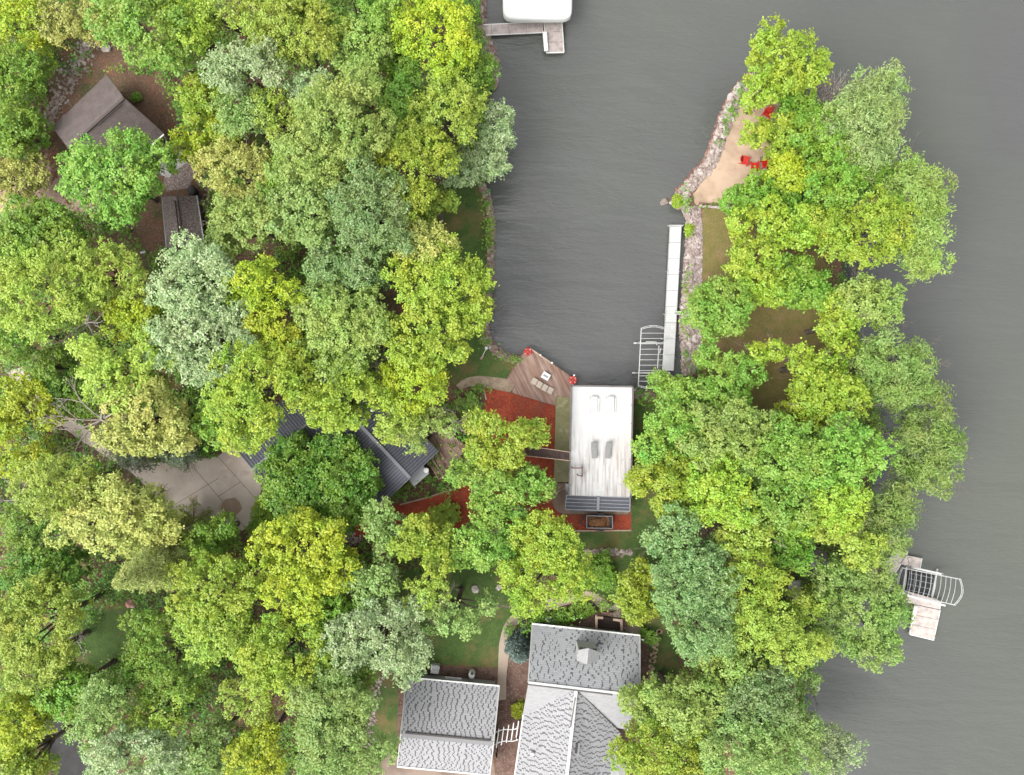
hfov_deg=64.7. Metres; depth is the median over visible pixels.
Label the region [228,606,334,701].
leafy tree
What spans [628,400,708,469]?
leafy tree
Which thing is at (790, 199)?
leafy tree
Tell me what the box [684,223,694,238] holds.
bush
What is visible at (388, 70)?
leafy tree
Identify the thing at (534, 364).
wooden deck
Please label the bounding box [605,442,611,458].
sun lounger
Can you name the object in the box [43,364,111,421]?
leafy tree
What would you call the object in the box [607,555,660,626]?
leafy tree
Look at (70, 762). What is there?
asphalt road
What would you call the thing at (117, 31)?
leafy tree
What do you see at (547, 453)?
footbridge
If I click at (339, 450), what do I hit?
leafy tree
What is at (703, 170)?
shore stones
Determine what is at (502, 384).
paved path
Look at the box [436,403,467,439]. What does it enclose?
bare tree
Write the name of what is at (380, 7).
leafy tree
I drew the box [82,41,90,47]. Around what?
boulder
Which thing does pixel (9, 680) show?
leafy tree
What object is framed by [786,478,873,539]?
leafy tree
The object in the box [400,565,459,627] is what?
leafy tree
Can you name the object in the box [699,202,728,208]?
stone wall
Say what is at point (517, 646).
spruce tree
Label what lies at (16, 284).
leafy tree
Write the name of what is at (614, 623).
cellar entrance
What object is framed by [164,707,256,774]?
leafy tree
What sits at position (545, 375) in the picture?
deck table
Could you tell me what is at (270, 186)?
leafy tree
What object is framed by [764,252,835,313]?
leafy tree
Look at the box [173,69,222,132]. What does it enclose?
leafy tree
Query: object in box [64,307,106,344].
bare tree
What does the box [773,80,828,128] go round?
leafy tree
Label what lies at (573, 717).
shingled house
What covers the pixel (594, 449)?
sun lounger
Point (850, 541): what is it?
leafy tree
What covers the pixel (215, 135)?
leafy tree
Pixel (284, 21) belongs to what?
leafy tree
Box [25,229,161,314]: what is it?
leafy tree
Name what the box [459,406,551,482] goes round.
leafy tree
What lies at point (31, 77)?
leafy tree
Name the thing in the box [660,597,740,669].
leafy tree
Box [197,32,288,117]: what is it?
leafy tree
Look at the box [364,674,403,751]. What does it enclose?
side lawn
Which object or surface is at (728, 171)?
sand beach
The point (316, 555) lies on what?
leafy tree
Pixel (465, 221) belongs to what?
grass bank
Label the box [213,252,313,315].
leafy tree
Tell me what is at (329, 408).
leafy tree
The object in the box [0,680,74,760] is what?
leafy tree
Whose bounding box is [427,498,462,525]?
bush
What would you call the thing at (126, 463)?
pine tree
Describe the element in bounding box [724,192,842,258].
leafy tree
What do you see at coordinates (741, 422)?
leafy tree
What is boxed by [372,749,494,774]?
garage apron
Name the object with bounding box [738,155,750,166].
beach chair
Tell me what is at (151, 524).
leafy tree
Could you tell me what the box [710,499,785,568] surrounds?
leafy tree
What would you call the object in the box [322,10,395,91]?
leafy tree
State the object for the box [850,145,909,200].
willow tree
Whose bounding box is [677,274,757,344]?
leafy tree
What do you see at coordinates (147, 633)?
leafy tree
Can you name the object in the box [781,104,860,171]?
leafy tree
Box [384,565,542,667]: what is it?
yard lawn
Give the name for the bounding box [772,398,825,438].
leafy tree
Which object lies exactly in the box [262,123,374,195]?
leafy tree
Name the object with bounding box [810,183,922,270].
leafy tree
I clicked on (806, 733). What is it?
leafy tree
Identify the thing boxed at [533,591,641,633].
winding walk
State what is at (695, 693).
leafy tree
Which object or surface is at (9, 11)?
leafy tree
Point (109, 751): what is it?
leafy tree
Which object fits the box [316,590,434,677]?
leafy tree
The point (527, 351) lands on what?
life ring
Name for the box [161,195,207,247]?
shed
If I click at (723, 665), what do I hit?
leafy tree
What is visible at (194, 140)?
leafy tree
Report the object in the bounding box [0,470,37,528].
bare tree
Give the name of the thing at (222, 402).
leafy tree
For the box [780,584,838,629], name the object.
leafy tree
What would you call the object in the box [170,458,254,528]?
driveway joint lines
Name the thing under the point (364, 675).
leafy tree
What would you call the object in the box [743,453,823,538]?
leafy tree
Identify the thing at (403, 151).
leafy tree
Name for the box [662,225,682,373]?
aluminium dock
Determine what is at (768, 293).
leafy tree
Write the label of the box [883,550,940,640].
lake dock
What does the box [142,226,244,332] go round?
leafy tree
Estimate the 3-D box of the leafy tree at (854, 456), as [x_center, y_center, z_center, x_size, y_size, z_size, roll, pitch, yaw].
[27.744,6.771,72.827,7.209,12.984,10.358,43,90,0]
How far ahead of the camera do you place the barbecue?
78.13 m
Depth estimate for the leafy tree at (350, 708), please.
67.22 m
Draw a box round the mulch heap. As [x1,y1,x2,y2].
[588,517,608,526]
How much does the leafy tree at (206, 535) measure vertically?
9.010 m
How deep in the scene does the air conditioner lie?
78.33 m
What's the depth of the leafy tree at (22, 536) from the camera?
71.20 m
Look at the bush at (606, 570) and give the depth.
77.71 m
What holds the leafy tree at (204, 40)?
on the ground at (152, 106)
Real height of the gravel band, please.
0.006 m
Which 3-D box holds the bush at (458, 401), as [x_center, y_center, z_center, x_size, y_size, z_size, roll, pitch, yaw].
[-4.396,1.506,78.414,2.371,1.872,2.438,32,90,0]
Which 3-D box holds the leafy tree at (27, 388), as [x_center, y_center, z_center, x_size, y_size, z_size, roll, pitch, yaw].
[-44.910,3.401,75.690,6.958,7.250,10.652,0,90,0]
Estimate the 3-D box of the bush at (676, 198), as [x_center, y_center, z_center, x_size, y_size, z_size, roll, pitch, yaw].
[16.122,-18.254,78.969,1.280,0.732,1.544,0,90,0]
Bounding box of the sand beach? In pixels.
[693,89,785,204]
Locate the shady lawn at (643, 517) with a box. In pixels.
[579,403,678,677]
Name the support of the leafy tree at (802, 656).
on the ground at (152, 106)
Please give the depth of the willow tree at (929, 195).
70.49 m
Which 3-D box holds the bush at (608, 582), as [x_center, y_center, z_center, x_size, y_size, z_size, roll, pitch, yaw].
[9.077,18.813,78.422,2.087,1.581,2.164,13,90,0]
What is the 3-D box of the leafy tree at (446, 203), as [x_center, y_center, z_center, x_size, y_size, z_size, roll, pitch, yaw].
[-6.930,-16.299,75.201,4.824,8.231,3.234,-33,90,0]
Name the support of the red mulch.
on the ground at (152, 106)
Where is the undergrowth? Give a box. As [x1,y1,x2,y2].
[0,0,889,774]
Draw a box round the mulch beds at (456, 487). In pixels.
[400,388,630,531]
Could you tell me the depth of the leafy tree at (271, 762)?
68.34 m
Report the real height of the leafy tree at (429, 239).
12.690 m
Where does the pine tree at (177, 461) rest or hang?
on the ground at (152, 106)
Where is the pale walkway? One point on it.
(168, 174)
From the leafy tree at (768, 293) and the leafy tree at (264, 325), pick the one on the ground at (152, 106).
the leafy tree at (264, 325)
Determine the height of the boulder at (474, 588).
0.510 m
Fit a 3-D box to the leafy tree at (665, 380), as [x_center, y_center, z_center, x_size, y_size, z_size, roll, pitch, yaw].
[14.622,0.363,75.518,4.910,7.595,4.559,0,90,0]
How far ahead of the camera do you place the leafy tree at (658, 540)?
69.97 m
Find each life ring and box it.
[524,347,531,355]
[569,376,576,383]
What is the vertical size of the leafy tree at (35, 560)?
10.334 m
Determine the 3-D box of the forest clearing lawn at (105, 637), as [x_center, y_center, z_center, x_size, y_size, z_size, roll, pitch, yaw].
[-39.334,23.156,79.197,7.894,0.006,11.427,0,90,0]
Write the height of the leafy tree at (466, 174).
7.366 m
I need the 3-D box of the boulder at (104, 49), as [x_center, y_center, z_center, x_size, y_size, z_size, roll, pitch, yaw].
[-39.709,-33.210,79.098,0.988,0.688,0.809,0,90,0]
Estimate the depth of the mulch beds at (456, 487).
79.09 m
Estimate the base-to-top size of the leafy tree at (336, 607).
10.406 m
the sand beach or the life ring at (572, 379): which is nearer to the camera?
the life ring at (572, 379)
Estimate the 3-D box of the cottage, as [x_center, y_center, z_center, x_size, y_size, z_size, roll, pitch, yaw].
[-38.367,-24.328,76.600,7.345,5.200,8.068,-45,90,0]
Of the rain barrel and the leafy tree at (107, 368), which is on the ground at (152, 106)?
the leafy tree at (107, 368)
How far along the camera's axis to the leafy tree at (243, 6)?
67.61 m
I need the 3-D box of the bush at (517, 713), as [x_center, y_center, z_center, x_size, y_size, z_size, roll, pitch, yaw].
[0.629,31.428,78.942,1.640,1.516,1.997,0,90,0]
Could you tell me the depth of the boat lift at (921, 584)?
79.58 m
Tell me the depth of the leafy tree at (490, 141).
71.98 m
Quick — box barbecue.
[188,185,201,198]
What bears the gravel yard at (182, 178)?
on the ground at (152, 106)
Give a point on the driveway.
(181, 485)
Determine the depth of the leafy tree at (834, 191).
70.17 m
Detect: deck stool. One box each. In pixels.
[531,377,537,384]
[536,381,542,387]
[541,384,548,391]
[547,387,553,393]
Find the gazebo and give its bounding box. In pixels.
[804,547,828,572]
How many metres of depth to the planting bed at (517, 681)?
79.19 m
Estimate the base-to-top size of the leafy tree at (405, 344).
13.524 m
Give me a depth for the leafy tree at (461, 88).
68.62 m
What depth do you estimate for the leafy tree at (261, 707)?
69.56 m
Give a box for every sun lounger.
[591,442,596,458]
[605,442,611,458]
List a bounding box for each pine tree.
[110,422,162,480]
[110,504,226,594]
[136,424,200,475]
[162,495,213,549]
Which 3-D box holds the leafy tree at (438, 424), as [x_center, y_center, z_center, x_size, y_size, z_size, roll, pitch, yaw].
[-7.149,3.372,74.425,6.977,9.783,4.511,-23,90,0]
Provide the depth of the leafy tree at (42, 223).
69.07 m
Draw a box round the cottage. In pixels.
[54,74,167,184]
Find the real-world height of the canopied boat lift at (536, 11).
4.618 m
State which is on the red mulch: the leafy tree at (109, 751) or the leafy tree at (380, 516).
the leafy tree at (380, 516)
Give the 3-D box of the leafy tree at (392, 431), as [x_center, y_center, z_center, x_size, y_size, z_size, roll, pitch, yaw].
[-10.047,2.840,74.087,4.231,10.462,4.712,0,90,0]
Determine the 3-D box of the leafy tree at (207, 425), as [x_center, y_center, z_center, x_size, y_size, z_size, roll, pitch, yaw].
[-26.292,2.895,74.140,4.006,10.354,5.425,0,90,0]
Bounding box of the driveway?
[5,367,261,529]
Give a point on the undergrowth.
(192, 398)
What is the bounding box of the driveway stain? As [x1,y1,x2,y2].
[221,498,241,515]
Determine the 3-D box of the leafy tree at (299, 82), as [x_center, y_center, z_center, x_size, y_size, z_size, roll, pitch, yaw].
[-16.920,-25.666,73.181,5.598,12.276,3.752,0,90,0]
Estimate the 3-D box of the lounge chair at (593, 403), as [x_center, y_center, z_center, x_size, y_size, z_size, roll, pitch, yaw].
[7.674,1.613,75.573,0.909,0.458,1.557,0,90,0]
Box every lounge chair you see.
[589,396,598,412]
[606,396,615,412]
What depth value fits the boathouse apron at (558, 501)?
79.16 m
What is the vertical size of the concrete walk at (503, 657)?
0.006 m
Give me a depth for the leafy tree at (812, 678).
73.36 m
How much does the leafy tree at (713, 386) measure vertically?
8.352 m
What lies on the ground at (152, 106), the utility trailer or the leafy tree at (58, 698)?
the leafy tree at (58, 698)
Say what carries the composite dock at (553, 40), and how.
in the lake water
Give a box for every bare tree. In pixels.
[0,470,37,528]
[39,361,154,468]
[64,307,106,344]
[68,631,89,659]
[367,345,403,383]
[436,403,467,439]
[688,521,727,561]
[805,68,853,106]
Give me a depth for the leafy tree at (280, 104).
68.79 m
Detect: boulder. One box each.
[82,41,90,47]
[101,45,110,51]
[126,599,135,607]
[471,585,478,592]
[660,198,668,204]
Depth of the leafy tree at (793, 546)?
71.99 m
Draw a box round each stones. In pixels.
[37,40,632,747]
[472,0,659,401]
[671,72,750,199]
[672,73,755,376]
[687,205,702,373]
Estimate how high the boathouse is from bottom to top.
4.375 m
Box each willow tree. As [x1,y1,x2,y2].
[799,57,914,185]
[843,320,955,410]
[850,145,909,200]
[857,478,933,571]
[863,127,958,283]
[882,369,976,501]
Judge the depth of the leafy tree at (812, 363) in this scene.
71.74 m
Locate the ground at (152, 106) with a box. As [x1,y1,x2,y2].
[0,0,881,774]
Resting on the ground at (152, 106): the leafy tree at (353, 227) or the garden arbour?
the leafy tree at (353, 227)
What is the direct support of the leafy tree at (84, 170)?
on the ground at (152, 106)
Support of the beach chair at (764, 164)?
on the sand beach
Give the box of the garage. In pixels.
[397,674,499,774]
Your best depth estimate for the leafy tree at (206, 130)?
73.67 m
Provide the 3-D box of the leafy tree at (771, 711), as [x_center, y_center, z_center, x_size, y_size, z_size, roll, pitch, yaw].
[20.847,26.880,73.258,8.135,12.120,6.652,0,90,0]
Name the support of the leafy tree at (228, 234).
on the ground at (152, 106)
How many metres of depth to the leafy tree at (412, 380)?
69.48 m
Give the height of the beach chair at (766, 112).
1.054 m
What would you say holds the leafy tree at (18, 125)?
on the ground at (152, 106)
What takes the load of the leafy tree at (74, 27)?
on the ground at (152, 106)
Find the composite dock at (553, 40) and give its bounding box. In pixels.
[483,22,563,53]
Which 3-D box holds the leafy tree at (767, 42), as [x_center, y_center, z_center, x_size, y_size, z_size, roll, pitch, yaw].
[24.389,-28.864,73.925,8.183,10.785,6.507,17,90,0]
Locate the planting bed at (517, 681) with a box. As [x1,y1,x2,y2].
[496,601,650,774]
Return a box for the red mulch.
[353,388,630,537]
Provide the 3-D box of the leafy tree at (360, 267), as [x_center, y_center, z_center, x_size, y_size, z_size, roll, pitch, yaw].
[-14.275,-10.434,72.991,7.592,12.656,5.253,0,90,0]
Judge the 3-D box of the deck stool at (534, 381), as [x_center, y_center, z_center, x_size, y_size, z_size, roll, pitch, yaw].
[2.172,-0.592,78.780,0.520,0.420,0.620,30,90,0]
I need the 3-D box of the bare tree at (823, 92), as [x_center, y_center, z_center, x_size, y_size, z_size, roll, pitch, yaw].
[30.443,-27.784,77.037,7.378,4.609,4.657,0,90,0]
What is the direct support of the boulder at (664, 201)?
in the lake water
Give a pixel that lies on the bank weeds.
(480, 36)
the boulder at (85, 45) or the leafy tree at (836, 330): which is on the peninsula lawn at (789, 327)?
the leafy tree at (836, 330)
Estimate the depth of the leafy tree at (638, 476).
71.13 m
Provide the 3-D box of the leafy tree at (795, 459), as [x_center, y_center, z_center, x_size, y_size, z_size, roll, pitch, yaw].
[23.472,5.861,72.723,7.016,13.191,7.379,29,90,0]
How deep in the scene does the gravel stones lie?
79.14 m
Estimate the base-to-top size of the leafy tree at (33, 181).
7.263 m
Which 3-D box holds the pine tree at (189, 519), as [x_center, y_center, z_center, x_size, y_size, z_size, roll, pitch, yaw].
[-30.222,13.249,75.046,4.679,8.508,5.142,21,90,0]
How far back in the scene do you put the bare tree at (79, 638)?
76.84 m
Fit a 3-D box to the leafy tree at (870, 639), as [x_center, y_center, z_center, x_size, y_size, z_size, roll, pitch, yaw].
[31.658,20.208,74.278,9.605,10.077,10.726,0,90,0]
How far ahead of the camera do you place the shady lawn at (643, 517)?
79.19 m
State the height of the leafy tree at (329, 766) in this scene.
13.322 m
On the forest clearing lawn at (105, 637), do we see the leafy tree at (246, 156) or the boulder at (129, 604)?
the boulder at (129, 604)
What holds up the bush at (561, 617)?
on the planting bed at (517, 681)
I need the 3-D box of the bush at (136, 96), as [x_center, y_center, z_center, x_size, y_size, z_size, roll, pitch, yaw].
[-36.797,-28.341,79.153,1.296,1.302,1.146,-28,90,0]
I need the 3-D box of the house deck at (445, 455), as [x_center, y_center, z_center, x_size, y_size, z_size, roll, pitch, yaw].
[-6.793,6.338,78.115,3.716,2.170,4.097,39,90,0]
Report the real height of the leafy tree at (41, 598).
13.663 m
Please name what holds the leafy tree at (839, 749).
on the ground at (152, 106)
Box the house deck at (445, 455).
[427,429,464,479]
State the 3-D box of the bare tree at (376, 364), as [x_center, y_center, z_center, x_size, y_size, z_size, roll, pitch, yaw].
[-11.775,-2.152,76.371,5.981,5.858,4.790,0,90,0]
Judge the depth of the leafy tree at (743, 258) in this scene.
71.87 m
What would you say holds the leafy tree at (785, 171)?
on the ground at (152, 106)
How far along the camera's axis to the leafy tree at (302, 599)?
68.31 m
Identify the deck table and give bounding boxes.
[541,371,550,380]
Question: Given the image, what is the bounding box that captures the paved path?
[456,376,514,391]
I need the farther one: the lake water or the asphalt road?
the lake water
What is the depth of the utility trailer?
78.38 m
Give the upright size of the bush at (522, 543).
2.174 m
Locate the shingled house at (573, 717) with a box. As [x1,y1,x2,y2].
[514,622,643,774]
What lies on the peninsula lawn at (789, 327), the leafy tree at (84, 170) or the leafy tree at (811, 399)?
the leafy tree at (811, 399)
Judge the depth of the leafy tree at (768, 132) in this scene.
72.22 m
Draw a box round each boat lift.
[503,0,571,22]
[632,325,664,388]
[897,565,962,605]
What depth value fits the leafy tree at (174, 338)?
67.39 m
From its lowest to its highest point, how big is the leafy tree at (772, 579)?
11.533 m
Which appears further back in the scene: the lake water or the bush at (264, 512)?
the lake water
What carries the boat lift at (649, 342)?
in the lake water
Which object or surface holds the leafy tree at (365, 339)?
on the ground at (152, 106)
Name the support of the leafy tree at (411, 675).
on the yard lawn at (479, 650)
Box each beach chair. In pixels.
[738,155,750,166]
[749,161,759,169]
[760,159,767,168]
[761,105,774,118]
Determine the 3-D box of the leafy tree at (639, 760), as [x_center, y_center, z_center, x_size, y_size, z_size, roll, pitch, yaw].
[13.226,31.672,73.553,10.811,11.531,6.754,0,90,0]
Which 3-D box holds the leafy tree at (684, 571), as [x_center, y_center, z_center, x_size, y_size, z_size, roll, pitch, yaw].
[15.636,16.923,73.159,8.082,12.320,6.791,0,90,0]
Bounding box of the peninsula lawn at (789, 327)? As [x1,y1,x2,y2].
[701,208,846,423]
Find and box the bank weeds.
[472,0,885,669]
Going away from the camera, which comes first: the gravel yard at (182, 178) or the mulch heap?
the mulch heap
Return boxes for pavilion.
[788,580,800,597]
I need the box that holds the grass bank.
[438,183,515,385]
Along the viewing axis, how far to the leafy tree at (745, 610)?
69.00 m
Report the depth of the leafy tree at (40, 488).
68.52 m
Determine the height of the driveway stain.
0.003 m
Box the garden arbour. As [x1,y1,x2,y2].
[494,720,518,747]
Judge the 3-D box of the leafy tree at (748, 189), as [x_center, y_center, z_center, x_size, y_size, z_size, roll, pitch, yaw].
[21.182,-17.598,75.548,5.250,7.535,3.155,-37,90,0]
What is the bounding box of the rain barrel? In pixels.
[468,668,474,678]
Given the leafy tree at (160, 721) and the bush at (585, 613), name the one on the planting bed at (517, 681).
the bush at (585, 613)
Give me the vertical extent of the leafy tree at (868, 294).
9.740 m
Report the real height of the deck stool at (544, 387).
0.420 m
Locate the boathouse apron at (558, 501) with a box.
[552,483,628,513]
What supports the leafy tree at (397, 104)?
on the ground at (152, 106)
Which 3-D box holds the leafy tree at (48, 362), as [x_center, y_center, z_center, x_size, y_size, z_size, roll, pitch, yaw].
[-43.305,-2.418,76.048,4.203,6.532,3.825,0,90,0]
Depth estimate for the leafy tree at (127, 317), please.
69.77 m
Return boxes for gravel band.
[690,206,702,366]
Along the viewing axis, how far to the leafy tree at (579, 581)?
70.38 m
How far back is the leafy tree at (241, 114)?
68.61 m
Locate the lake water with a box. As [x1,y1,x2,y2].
[485,0,1023,774]
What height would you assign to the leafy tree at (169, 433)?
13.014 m
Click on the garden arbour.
(506, 741)
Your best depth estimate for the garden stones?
79.13 m
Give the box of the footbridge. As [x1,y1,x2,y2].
[525,447,569,460]
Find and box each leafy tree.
[0,0,54,59]
[0,40,60,107]
[0,97,55,167]
[0,151,55,215]
[0,193,91,270]
[0,239,112,345]
[0,298,59,376]
[0,370,72,481]
[0,446,116,527]
[0,495,65,555]
[0,533,94,608]
[0,567,104,680]
[0,629,89,703]
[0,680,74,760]
[0,722,74,774]
[18,0,112,50]
[20,341,78,380]
[24,655,132,724]
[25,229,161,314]
[41,469,192,564]
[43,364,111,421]
[48,319,179,421]
[53,122,180,230]
[62,667,154,753]
[77,706,194,774]
[81,0,201,79]
[83,367,201,466]
[99,293,169,344]
[107,680,202,754]
[110,597,217,716]
[126,34,195,68]
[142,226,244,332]
[142,298,257,389]
[152,0,235,80]
[162,547,265,640]
[164,123,212,167]
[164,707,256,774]
[170,606,252,670]
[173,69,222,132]
[180,508,239,568]
[185,129,281,205]
[189,0,263,54]
[189,390,247,451]
[196,186,300,258]
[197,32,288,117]
[197,116,229,156]
[197,337,319,457]
[203,108,245,149]
[207,82,273,145]
[211,657,313,736]
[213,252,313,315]
[219,707,291,774]
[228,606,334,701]
[238,301,307,367]
[239,0,353,80]
[244,77,309,146]
[244,504,348,594]
[251,427,330,518]
[252,0,312,41]
[254,155,310,203]
[254,545,365,625]
[261,167,354,253]
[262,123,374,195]
[267,327,327,403]
[283,64,339,128]
[285,655,382,750]
[287,60,397,166]
[287,264,367,325]
[288,280,396,385]
[293,703,403,774]
[299,351,395,434]
[300,235,392,293]
[303,591,361,643]
[304,430,385,536]
[312,640,381,708]
[314,0,405,36]
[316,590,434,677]
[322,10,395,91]
[324,145,414,263]
[336,560,406,610]
[358,496,407,567]
[371,279,505,375]
[372,51,424,127]
[372,115,461,224]
[372,394,420,446]
[374,33,413,83]
[374,353,451,418]
[378,230,499,325]
[381,634,431,692]
[385,510,459,580]
[387,0,481,82]
[392,216,462,275]
[394,401,469,456]
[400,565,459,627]
[404,54,491,165]
[415,188,460,231]
[417,585,513,641]
[434,139,495,187]
[440,453,569,509]
[442,52,501,118]
[450,513,521,572]
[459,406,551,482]
[466,485,531,536]
[476,97,516,179]
[494,541,599,618]
[506,507,592,574]
[603,709,727,774]
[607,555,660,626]
[615,669,733,754]
[623,447,711,521]
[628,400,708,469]
[637,499,735,570]
[645,367,700,414]
[648,547,743,626]
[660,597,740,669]
[671,340,771,414]
[674,396,779,477]
[674,446,762,528]
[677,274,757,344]
[688,630,773,716]
[693,710,783,774]
[707,659,802,738]
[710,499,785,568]
[717,165,774,217]
[718,542,794,610]
[721,235,784,282]
[722,590,801,654]
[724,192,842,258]
[733,333,873,411]
[737,111,817,166]
[737,259,797,311]
[738,68,792,116]
[739,697,831,774]
[741,410,826,497]
[742,12,834,98]
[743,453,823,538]
[752,182,810,224]
[755,610,842,680]
[761,526,817,576]
[762,148,816,194]
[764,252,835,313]
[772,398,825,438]
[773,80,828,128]
[775,396,903,499]
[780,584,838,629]
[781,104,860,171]
[784,369,890,433]
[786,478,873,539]
[786,639,827,708]
[794,709,869,774]
[797,139,872,215]
[804,289,868,359]
[807,552,914,673]
[809,513,901,580]
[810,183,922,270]
[827,267,913,332]
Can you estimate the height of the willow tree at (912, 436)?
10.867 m
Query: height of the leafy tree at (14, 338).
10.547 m
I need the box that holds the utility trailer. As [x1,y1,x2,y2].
[578,513,612,530]
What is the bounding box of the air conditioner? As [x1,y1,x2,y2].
[430,663,439,673]
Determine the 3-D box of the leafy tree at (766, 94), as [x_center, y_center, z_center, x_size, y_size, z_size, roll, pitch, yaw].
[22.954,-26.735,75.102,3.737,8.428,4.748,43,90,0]
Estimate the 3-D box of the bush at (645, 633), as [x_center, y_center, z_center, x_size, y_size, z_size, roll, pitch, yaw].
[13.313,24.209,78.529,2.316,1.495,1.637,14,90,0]
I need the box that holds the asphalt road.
[24,714,91,774]
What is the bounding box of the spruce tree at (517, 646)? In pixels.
[503,626,530,663]
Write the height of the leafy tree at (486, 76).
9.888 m
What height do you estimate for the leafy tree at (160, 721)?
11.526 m
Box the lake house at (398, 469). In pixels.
[232,371,438,502]
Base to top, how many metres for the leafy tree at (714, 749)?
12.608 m
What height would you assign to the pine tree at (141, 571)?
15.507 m
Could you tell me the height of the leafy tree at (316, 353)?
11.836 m
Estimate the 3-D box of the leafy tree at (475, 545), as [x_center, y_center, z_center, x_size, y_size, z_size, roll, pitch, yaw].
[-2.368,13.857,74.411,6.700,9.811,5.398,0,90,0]
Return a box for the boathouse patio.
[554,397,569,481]
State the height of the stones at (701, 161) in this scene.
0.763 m
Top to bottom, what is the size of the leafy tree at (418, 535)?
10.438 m
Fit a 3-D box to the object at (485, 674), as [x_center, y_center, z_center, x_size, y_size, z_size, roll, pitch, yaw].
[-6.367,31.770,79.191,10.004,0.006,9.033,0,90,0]
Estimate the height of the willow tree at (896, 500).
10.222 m
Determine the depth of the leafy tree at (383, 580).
69.58 m
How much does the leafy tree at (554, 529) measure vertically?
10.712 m
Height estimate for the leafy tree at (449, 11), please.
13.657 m
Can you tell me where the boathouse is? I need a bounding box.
[564,385,633,511]
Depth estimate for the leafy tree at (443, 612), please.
70.20 m
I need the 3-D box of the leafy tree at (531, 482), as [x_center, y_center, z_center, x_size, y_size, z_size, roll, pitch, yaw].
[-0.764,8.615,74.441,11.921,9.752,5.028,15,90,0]
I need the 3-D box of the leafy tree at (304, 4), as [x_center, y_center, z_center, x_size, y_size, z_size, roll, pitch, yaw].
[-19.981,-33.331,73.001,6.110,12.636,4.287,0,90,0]
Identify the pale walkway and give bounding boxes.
[157,148,189,176]
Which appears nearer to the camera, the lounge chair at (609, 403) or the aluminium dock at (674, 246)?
the lounge chair at (609, 403)
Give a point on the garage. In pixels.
(448, 723)
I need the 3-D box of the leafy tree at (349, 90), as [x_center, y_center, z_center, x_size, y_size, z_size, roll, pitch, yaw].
[-13.732,-22.160,70.997,8.970,16.650,8.154,0,90,0]
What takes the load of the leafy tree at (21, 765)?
on the ground at (152, 106)
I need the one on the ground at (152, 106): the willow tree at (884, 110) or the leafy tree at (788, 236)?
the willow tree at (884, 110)
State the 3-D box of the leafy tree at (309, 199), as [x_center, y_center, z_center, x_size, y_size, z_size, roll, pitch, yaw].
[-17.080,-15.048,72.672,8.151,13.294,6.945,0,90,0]
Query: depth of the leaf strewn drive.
79.19 m
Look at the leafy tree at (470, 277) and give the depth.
67.43 m
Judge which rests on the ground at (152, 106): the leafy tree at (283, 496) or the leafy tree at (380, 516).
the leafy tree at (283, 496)
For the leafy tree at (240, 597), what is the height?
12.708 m
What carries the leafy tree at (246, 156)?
on the ground at (152, 106)
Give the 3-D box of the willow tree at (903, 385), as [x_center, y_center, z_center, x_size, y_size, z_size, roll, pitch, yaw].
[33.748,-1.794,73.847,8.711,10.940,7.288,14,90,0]
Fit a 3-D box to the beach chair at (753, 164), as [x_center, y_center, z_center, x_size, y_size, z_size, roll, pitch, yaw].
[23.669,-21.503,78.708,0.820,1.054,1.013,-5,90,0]
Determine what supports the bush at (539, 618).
on the planting bed at (517, 681)
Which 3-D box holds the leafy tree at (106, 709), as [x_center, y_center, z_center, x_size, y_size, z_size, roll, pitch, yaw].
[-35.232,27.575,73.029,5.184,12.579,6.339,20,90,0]
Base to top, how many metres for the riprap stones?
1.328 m
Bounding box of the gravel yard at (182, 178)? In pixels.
[157,141,197,191]
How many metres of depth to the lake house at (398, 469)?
75.08 m
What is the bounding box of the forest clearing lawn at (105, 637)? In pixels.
[73,567,150,678]
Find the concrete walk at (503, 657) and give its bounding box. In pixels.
[497,608,532,699]
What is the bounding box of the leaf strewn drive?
[0,152,116,214]
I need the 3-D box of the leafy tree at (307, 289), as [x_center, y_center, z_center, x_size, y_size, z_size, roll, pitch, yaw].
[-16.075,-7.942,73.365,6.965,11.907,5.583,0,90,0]
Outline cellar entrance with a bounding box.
[595,610,629,630]
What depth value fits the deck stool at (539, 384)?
78.57 m
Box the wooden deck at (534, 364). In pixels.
[506,348,574,404]
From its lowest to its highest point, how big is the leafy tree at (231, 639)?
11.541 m
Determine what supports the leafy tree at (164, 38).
on the ground at (152, 106)
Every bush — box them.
[128,92,142,101]
[250,496,273,526]
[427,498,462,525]
[453,391,477,414]
[502,524,527,548]
[510,698,524,719]
[528,610,549,622]
[551,606,574,625]
[568,600,596,619]
[587,548,616,582]
[597,573,616,592]
[638,627,660,645]
[671,193,682,208]
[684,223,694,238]
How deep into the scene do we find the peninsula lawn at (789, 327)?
79.19 m
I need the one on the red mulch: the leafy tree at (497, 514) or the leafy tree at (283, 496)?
the leafy tree at (497, 514)
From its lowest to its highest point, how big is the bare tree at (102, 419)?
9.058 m
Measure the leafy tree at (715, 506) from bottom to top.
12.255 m
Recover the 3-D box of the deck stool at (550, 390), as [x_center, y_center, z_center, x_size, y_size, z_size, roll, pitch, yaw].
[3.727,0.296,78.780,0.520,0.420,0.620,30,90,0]

